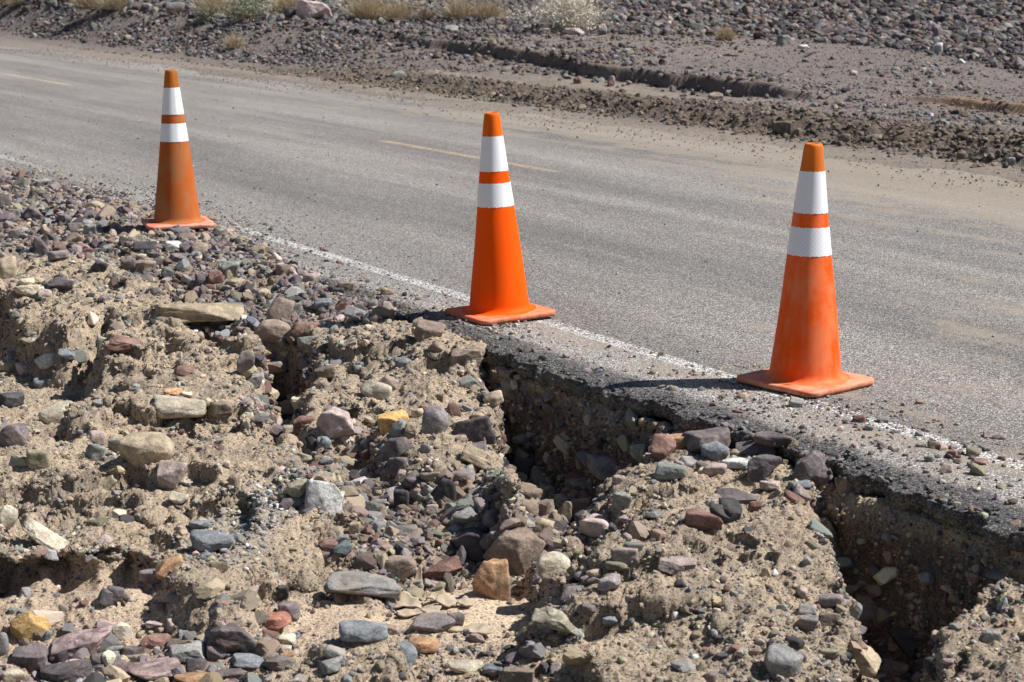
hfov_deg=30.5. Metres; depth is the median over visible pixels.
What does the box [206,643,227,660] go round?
rock
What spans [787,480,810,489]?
rock
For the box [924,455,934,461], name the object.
rock
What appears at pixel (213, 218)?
rock
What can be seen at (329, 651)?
rock
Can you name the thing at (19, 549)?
rock
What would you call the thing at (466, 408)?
rock
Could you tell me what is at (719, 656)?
rock
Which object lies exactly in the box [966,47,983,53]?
rock
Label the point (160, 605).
rock
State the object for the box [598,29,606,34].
rock
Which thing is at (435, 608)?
mud flake
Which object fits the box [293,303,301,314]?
rock
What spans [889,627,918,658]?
rock
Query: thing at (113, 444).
rock
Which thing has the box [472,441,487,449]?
rock
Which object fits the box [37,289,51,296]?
rock
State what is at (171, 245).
rock
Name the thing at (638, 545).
rock
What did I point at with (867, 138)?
dirt clod
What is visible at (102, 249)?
rock
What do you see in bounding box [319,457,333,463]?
rock
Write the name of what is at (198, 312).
rock
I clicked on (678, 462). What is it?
rock
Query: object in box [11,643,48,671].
rock
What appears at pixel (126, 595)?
rock
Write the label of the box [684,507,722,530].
rock
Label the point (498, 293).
traffic cone
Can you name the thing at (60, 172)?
spilled grit
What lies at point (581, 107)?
dirt clod
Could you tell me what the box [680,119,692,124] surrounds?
dirt clod
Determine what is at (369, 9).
dry bush
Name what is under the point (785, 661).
rock
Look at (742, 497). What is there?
rock
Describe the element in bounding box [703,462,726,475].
rock
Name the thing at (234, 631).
rock
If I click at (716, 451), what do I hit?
rock
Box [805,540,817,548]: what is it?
rock
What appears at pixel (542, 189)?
road pebbles
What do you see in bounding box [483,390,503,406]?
rock
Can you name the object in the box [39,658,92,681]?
rock
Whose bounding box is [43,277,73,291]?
rock
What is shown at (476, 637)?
rock
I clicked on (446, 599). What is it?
mud flake
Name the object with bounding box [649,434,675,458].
rock
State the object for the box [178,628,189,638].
rock
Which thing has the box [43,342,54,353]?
rock
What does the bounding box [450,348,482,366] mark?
rock
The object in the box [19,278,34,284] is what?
rock
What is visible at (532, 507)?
rock
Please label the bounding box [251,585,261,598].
rock
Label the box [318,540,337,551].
rock
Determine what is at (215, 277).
rock
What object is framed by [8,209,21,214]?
rock
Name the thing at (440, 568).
rock
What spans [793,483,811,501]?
rock
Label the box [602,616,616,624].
rock
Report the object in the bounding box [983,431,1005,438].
rock
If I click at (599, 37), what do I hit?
dead branch
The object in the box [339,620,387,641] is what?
rock
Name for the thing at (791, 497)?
rock
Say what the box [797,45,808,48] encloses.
rock
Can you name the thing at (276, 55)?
verge stones
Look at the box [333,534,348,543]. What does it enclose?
rock
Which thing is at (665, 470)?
rock
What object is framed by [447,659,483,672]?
rock
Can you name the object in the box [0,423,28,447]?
rock
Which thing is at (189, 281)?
rock
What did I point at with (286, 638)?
rock
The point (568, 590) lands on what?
rock
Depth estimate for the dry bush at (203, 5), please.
31.84 m
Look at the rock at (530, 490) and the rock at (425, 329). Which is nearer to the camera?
the rock at (530, 490)
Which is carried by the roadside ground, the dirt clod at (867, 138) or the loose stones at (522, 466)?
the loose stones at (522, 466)
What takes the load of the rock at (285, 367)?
on the roadside ground
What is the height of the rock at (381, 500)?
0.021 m
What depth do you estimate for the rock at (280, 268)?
9.46 m
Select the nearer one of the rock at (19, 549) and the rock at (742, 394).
the rock at (19, 549)
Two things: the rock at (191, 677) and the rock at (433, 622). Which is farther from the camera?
the rock at (433, 622)
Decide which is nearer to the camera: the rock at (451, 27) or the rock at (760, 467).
the rock at (760, 467)
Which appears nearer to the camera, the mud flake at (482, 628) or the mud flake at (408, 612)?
the mud flake at (482, 628)
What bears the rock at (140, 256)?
on the roadside ground
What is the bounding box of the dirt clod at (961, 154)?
[956,151,965,158]
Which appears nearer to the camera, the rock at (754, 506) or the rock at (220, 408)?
the rock at (754, 506)
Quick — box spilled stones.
[9,156,1022,525]
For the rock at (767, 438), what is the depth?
6.31 m
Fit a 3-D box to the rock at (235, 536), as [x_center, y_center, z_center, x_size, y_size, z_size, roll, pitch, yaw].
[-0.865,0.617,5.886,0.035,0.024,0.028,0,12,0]
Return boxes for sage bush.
[194,2,217,23]
[214,0,284,21]
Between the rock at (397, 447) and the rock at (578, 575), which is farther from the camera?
the rock at (397, 447)
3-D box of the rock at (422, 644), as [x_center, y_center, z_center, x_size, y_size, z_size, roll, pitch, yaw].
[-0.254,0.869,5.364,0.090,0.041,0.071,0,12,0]
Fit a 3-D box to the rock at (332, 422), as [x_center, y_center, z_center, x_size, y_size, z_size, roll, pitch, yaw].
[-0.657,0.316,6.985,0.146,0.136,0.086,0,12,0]
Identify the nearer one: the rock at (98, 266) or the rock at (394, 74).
the rock at (98, 266)
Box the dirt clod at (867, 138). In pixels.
[864,134,881,142]
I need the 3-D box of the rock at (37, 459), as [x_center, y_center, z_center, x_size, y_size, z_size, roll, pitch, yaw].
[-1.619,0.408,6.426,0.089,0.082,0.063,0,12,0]
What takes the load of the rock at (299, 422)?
on the roadside ground
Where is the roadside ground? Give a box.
[0,182,1023,681]
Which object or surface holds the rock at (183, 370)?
on the roadside ground
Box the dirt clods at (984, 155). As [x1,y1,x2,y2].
[16,40,1013,167]
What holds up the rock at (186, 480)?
on the roadside ground
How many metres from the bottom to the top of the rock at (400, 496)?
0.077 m
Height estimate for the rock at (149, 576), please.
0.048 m
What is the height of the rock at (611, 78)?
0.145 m
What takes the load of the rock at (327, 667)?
on the roadside ground
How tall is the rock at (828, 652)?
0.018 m
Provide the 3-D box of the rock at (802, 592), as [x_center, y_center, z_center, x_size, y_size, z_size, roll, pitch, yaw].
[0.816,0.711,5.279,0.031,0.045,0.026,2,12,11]
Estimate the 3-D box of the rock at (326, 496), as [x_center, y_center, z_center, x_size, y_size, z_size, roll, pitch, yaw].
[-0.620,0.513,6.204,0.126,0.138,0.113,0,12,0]
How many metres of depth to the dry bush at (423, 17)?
30.19 m
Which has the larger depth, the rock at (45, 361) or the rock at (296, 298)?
the rock at (296, 298)
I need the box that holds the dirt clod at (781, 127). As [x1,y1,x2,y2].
[772,121,791,133]
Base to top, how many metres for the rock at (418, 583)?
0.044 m
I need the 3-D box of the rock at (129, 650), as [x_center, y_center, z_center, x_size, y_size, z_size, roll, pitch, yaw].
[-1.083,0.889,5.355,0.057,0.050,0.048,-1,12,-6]
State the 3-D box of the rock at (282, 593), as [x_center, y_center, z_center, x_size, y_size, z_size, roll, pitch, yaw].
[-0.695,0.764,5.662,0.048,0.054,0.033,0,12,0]
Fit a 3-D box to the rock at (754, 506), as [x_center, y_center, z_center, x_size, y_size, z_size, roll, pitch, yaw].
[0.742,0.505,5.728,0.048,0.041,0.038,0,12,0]
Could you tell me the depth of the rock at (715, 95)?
19.92 m
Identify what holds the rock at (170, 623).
on the roadside ground
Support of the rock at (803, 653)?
on the roadside ground
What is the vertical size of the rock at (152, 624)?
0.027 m
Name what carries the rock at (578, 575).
on the roadside ground
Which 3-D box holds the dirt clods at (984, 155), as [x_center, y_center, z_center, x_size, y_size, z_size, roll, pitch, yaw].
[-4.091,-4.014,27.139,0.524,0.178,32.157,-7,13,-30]
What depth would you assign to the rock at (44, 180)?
13.24 m
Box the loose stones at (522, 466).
[0,170,981,681]
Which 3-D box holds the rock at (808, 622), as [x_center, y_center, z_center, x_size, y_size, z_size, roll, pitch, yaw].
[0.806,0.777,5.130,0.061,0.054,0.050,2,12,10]
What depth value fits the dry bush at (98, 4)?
35.39 m
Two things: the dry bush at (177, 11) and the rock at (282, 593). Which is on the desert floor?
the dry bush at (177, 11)
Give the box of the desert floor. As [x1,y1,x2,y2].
[0,0,1023,184]
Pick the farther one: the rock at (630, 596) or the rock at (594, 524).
the rock at (594, 524)
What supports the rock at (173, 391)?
on the roadside ground
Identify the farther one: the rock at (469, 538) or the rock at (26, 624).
the rock at (469, 538)
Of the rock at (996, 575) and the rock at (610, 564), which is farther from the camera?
the rock at (996, 575)
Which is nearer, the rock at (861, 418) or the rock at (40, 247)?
the rock at (861, 418)
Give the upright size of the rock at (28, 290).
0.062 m
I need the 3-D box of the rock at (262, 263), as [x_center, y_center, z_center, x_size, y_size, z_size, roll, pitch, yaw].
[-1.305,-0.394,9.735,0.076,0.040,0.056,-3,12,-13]
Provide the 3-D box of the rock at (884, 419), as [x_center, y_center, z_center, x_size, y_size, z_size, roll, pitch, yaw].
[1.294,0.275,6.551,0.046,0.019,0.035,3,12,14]
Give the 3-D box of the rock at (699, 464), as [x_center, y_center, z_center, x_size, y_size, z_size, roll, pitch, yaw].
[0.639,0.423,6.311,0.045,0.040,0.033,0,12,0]
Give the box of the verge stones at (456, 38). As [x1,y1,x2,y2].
[40,0,1018,125]
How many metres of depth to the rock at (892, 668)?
5.67 m
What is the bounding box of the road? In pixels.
[0,46,1023,553]
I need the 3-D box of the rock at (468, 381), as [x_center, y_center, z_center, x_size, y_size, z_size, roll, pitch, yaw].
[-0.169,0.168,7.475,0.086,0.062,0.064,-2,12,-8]
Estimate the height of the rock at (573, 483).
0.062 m
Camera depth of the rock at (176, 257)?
10.12 m
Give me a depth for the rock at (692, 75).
21.38 m
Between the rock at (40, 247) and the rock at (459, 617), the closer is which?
the rock at (459, 617)
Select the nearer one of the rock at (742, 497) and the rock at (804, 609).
the rock at (804, 609)
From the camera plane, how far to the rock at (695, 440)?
6.46 m
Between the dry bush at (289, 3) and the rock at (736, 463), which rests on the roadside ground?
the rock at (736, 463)
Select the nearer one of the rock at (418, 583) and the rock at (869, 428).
the rock at (418, 583)
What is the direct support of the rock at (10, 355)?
on the roadside ground
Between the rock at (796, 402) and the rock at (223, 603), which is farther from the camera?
the rock at (796, 402)
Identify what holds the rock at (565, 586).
on the roadside ground
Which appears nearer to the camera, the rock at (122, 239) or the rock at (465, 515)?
the rock at (465, 515)
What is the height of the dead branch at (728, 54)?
0.053 m
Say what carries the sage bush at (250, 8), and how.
on the desert floor
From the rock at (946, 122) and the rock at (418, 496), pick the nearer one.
the rock at (418, 496)
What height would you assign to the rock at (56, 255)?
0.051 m
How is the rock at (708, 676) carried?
on the roadside ground
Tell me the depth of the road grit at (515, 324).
8.25 m
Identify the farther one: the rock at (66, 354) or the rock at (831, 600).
the rock at (66, 354)
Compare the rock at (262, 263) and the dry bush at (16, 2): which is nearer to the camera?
the rock at (262, 263)
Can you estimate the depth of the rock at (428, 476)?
6.51 m
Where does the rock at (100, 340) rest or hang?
on the roadside ground
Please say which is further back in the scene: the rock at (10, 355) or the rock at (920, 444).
the rock at (10, 355)
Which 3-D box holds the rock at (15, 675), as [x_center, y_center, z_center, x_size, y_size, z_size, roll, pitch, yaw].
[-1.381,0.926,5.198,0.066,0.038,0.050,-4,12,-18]
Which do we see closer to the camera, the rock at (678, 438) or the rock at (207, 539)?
the rock at (207, 539)
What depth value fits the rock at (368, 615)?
5.61 m
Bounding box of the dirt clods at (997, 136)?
[54,45,1023,170]
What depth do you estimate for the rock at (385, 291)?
9.00 m
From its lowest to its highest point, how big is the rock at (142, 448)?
0.127 m
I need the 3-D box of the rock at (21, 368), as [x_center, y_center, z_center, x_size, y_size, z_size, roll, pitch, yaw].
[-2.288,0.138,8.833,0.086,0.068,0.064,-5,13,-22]
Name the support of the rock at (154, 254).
on the roadside ground
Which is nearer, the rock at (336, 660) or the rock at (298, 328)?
the rock at (336, 660)
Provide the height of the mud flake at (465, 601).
0.027 m
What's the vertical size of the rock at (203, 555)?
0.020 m
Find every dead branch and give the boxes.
[590,34,613,38]
[724,52,738,55]
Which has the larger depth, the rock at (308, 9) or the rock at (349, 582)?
the rock at (308, 9)
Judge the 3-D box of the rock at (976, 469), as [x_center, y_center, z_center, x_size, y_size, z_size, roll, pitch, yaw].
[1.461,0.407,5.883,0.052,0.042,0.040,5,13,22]
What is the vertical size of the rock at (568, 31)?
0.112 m
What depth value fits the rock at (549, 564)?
5.62 m
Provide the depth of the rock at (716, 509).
5.59 m
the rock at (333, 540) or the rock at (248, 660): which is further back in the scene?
the rock at (333, 540)
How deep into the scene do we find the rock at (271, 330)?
8.54 m
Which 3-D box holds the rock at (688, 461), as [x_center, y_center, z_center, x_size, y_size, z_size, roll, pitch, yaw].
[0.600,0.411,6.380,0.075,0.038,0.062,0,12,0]
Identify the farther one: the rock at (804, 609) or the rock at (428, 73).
the rock at (428, 73)
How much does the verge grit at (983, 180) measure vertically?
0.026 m
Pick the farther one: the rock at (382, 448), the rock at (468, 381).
the rock at (468, 381)
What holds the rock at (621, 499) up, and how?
on the roadside ground
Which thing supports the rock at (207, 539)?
on the roadside ground
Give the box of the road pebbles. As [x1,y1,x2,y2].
[0,67,1022,336]
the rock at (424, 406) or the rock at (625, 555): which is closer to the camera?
the rock at (625, 555)
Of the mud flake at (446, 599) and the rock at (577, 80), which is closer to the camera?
the mud flake at (446, 599)
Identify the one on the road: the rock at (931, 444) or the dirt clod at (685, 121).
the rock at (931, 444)
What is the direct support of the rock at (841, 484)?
on the roadside ground
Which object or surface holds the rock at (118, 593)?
on the roadside ground
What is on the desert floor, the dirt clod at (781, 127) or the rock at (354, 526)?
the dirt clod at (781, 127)
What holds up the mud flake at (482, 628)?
on the roadside ground
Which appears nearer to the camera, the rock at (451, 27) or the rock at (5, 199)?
the rock at (5, 199)
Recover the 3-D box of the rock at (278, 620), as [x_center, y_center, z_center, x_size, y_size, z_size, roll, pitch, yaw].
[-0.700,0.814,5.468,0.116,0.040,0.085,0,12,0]
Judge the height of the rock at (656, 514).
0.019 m
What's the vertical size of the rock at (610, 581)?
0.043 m
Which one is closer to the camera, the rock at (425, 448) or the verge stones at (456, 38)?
the rock at (425, 448)
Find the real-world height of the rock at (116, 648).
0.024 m
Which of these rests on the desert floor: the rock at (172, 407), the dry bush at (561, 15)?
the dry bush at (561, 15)
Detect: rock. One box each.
[0,194,11,205]
[0,256,16,278]
[0,359,18,372]
[0,392,24,407]
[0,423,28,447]
[0,505,17,527]
[0,632,8,656]
[1,668,25,681]
[6,350,15,359]
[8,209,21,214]
[9,546,24,552]
[10,611,52,641]
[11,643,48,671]
[12,285,40,295]
[15,363,27,375]
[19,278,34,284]
[22,205,42,219]
[22,517,69,556]
[26,449,49,468]
[32,178,50,182]
[32,236,49,256]
[33,377,49,388]
[35,352,54,368]
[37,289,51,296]
[38,400,72,423]
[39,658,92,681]
[42,630,52,641]
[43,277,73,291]
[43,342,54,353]
[47,250,71,259]
[49,625,112,661]
[57,214,71,221]
[58,348,74,359]
[65,233,84,242]
[66,222,82,230]
[79,264,91,271]
[83,224,96,234]
[86,444,105,460]
[88,430,105,444]
[90,260,106,271]
[91,651,121,666]
[95,534,112,544]
[96,335,105,354]
[97,248,106,252]
[101,475,116,489]
[105,336,142,351]
[106,645,123,650]
[107,585,124,601]
[108,438,119,451]
[116,656,180,680]
[118,432,174,467]
[119,236,134,245]
[120,257,135,271]
[122,646,141,654]
[123,591,130,599]
[133,241,156,251]
[133,259,155,273]
[136,253,146,259]
[139,568,160,583]
[139,633,169,649]
[145,621,162,628]
[148,251,160,258]
[153,303,244,322]
[153,395,206,418]
[154,602,165,609]
[155,554,183,579]
[157,460,187,489]
[163,388,184,394]
[164,241,180,250]
[165,2,184,13]
[167,593,180,603]
[167,618,174,631]
[168,491,188,503]
[169,253,188,261]
[169,640,206,662]
[174,365,195,375]
[174,671,207,681]
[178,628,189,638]
[180,274,194,288]
[180,476,194,485]
[181,392,191,396]
[186,658,206,671]
[189,520,211,527]
[190,529,233,550]
[191,242,208,252]
[195,273,208,286]
[199,552,210,559]
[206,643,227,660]
[207,216,217,220]
[208,270,223,283]
[209,622,256,649]
[212,13,225,20]
[212,401,231,417]
[215,599,227,606]
[215,668,243,679]
[221,260,240,273]
[226,277,245,286]
[228,302,246,307]
[228,472,239,489]
[232,653,264,668]
[233,534,241,540]
[236,350,254,374]
[239,515,247,520]
[241,524,249,531]
[247,372,263,388]
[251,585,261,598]
[252,636,270,640]
[253,262,267,266]
[254,319,289,342]
[258,288,270,297]
[263,611,291,629]
[266,296,294,319]
[273,360,287,373]
[276,264,290,275]
[276,338,286,346]
[276,585,288,600]
[278,601,299,619]
[278,633,295,643]
[279,645,291,652]
[280,651,294,656]
[284,7,295,17]
[286,296,300,301]
[287,479,306,496]
[290,321,318,340]
[292,415,314,435]
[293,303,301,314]
[296,0,331,18]
[297,334,329,352]
[297,452,311,461]
[303,273,320,281]
[305,479,342,518]
[314,298,333,310]
[315,365,334,377]
[316,406,354,438]
[318,436,330,448]
[318,538,335,550]
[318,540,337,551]
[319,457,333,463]
[320,661,340,674]
[322,552,330,561]
[322,644,345,658]
[323,570,400,598]
[324,656,342,664]
[328,285,344,292]
[332,402,355,411]
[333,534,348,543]
[337,282,354,291]
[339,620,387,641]
[343,674,351,681]
[349,521,360,533]
[360,380,391,399]
[360,438,368,450]
[366,611,370,618]
[367,298,377,306]
[371,499,386,502]
[377,409,409,434]
[378,375,398,388]
[379,444,385,452]
[380,287,393,294]
[382,301,392,309]
[384,437,411,459]
[384,555,416,580]
[385,457,406,478]
[385,624,397,634]
[390,70,404,77]
[393,357,410,366]
[393,489,408,506]
[398,640,417,664]
[404,422,416,437]
[404,476,423,487]
[406,463,420,471]
[407,579,423,588]
[408,636,438,652]
[409,612,454,632]
[411,408,423,417]
[414,319,445,342]
[415,493,425,502]
[418,404,427,410]
[419,443,430,452]
[421,472,439,480]
[422,69,438,77]
[422,405,448,433]
[422,555,462,579]
[424,504,438,514]
[428,340,442,352]
[432,477,455,501]
[444,25,457,31]
[446,612,464,626]
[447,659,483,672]
[448,403,460,416]
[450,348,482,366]
[450,527,486,562]
[452,468,475,483]
[453,506,480,524]
[454,415,495,443]
[459,375,479,389]
[460,444,502,469]
[462,405,472,411]
[469,633,485,642]
[471,411,484,417]
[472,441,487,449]
[472,558,510,600]
[482,663,502,674]
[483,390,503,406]
[483,527,545,575]
[502,666,534,681]
[519,482,547,499]
[522,499,539,516]
[526,518,535,527]
[531,22,544,27]
[531,606,584,636]
[532,518,554,532]
[536,28,549,34]
[536,551,569,579]
[559,585,583,604]
[562,583,579,592]
[564,28,583,34]
[565,478,585,488]
[573,76,581,83]
[573,571,585,579]
[578,513,609,536]
[581,603,595,614]
[586,568,600,576]
[586,577,598,582]
[587,454,615,480]
[597,573,620,590]
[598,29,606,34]
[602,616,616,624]
[605,559,628,570]
[608,75,614,84]
[611,547,638,564]
[612,475,624,483]
[612,491,631,509]
[623,541,644,550]
[624,594,636,598]
[630,443,646,462]
[645,511,664,517]
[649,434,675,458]
[654,461,686,479]
[657,555,696,574]
[669,433,686,451]
[670,661,684,668]
[673,459,683,465]
[674,579,686,587]
[679,456,699,466]
[681,427,730,453]
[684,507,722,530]
[689,73,697,78]
[691,630,701,638]
[695,461,707,471]
[701,441,728,460]
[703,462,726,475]
[703,671,716,681]
[708,92,722,99]
[709,503,729,521]
[713,652,727,659]
[716,488,756,504]
[719,498,741,523]
[721,457,748,468]
[735,440,775,455]
[736,392,748,398]
[747,454,781,481]
[748,501,762,511]
[753,431,792,446]
[759,480,779,489]
[764,644,803,678]
[776,35,791,45]
[783,490,804,504]
[785,636,804,649]
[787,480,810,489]
[788,396,803,407]
[792,449,833,486]
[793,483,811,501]
[796,613,818,630]
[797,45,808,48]
[797,586,807,598]
[797,651,806,662]
[798,604,816,614]
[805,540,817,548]
[818,593,843,607]
[818,612,840,626]
[819,648,839,656]
[834,476,851,498]
[849,70,857,75]
[852,414,865,422]
[854,644,880,677]
[855,593,877,635]
[865,425,873,430]
[876,416,889,422]
[880,660,909,676]
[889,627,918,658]
[915,398,925,403]
[915,443,925,446]
[923,657,936,676]
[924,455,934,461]
[927,440,940,448]
[929,119,949,125]
[931,42,942,52]
[939,464,952,472]
[944,449,957,457]
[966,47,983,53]
[966,447,980,456]
[970,463,986,475]
[972,458,987,464]
[978,445,990,450]
[982,628,1001,642]
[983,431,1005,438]
[986,569,1005,580]
[1007,157,1016,164]
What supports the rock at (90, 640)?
on the roadside ground
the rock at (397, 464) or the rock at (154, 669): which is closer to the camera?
the rock at (154, 669)
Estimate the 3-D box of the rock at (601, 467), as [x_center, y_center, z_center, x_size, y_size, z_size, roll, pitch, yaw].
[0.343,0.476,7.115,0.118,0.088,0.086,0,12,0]
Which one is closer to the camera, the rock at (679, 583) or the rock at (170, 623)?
the rock at (679, 583)
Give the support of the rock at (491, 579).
on the roadside ground
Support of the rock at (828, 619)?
on the roadside ground
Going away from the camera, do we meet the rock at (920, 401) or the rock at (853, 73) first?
the rock at (920, 401)
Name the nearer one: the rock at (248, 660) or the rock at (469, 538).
the rock at (248, 660)
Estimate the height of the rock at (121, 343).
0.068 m
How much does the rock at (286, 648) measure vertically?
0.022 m
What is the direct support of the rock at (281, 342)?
on the roadside ground
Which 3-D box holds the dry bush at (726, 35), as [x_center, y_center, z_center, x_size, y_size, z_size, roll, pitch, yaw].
[2.888,-4.136,25.327,0.532,0.367,0.510,0,12,0]
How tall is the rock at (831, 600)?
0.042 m
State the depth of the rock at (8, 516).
6.10 m
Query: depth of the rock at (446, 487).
6.44 m
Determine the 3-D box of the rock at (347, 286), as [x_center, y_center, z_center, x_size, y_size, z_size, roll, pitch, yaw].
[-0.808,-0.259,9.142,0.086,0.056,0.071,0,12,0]
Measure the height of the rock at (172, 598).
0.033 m
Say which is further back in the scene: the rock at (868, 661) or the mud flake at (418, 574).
the mud flake at (418, 574)
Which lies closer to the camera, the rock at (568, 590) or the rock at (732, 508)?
the rock at (568, 590)
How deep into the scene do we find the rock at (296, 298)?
8.99 m
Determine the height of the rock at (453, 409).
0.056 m
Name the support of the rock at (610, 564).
on the roadside ground
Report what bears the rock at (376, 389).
on the roadside ground
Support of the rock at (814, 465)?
on the roadside ground
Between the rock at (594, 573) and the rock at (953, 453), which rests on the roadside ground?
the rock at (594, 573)
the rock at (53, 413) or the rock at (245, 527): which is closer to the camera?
the rock at (245, 527)
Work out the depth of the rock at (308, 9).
30.53 m
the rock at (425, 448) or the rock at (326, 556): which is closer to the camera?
the rock at (326, 556)
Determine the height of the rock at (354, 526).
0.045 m
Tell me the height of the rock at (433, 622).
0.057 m
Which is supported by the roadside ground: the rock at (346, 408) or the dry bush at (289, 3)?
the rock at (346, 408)
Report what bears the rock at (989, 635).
on the roadside ground
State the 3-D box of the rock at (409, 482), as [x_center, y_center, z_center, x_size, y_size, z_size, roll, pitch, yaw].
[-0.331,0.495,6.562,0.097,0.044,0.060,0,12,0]
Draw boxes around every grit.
[0,148,1023,527]
[5,48,1022,195]
[434,305,537,338]
[572,340,1023,465]
[799,424,1023,498]
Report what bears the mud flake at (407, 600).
on the roadside ground
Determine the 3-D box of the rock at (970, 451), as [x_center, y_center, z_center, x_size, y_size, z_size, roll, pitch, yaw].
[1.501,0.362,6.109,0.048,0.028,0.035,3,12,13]
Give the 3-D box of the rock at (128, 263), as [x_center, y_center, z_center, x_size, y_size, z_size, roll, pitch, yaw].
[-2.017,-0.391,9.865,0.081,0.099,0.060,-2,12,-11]
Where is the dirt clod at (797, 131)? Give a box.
[794,128,800,135]
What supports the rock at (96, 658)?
on the roadside ground
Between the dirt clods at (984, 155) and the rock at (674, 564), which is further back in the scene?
the dirt clods at (984, 155)
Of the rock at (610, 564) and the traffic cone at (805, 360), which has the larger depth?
the traffic cone at (805, 360)
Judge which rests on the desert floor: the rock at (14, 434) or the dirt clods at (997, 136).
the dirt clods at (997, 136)
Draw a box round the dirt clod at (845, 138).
[839,134,850,141]
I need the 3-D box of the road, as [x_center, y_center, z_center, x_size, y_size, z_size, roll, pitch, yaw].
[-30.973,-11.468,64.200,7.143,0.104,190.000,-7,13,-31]
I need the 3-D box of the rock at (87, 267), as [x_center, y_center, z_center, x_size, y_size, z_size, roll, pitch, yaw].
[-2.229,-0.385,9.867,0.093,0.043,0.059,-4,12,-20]
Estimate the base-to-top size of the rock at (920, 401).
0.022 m
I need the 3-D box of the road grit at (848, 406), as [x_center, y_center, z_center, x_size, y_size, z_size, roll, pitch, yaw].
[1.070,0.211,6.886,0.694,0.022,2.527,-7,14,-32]
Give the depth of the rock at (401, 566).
5.81 m
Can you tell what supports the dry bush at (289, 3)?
on the desert floor
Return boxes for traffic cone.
[141,69,214,229]
[444,112,554,325]
[737,142,873,398]
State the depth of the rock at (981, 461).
6.00 m
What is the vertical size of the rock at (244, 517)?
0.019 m
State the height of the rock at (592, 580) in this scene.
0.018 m
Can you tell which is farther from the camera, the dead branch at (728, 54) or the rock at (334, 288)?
the dead branch at (728, 54)
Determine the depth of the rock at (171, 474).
6.35 m
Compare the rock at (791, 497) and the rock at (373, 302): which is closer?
the rock at (791, 497)
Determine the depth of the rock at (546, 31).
26.49 m
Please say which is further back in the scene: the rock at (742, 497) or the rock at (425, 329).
the rock at (425, 329)
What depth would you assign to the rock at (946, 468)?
5.90 m
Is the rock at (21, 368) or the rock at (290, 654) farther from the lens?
the rock at (21, 368)
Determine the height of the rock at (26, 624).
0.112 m
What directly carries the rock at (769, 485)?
on the roadside ground
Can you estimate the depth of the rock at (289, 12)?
30.79 m
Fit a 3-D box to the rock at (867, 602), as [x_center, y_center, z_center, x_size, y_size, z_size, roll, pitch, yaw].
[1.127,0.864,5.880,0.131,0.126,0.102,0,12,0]
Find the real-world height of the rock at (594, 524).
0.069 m
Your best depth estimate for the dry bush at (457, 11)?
29.79 m
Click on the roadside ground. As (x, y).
(496, 614)
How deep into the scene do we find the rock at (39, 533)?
5.78 m
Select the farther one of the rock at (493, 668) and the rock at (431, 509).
the rock at (431, 509)
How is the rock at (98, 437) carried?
on the roadside ground
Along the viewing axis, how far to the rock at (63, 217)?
11.69 m
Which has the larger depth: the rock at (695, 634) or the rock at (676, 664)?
the rock at (695, 634)
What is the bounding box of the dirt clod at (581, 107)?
[576,104,585,110]
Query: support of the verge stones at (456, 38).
on the desert floor
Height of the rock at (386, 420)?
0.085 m
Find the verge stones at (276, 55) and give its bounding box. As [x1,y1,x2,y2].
[0,5,825,73]
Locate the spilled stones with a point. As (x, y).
(943, 498)
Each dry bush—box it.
[0,0,27,6]
[67,0,128,10]
[164,2,187,15]
[183,0,235,17]
[221,29,250,49]
[259,0,321,13]
[334,0,432,20]
[380,0,440,19]
[429,0,513,20]
[503,0,627,34]
[710,21,743,40]
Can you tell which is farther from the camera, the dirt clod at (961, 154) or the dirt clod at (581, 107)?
the dirt clod at (581, 107)
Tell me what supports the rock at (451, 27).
on the desert floor
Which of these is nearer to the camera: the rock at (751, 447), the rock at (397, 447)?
the rock at (751, 447)
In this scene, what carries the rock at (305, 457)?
on the roadside ground
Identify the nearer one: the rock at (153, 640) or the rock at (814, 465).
the rock at (153, 640)
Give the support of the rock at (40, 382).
on the roadside ground
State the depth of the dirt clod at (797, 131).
16.68 m
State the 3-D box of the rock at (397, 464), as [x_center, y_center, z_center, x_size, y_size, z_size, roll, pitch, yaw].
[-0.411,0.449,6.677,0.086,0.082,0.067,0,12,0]
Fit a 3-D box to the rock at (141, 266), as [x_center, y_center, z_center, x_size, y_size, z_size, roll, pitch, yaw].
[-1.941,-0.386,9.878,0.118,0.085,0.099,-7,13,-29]
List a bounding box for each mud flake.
[393,591,422,607]
[396,608,423,616]
[409,564,425,601]
[420,605,441,612]
[426,589,444,601]
[436,592,457,606]
[447,623,496,634]
[458,595,472,606]
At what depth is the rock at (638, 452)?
6.91 m
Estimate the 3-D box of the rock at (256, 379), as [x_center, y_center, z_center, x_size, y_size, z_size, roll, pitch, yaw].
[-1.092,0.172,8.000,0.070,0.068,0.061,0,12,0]
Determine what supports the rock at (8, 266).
on the roadside ground
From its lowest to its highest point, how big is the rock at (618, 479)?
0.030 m
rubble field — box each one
[4,0,1023,73]
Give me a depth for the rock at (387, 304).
8.68 m

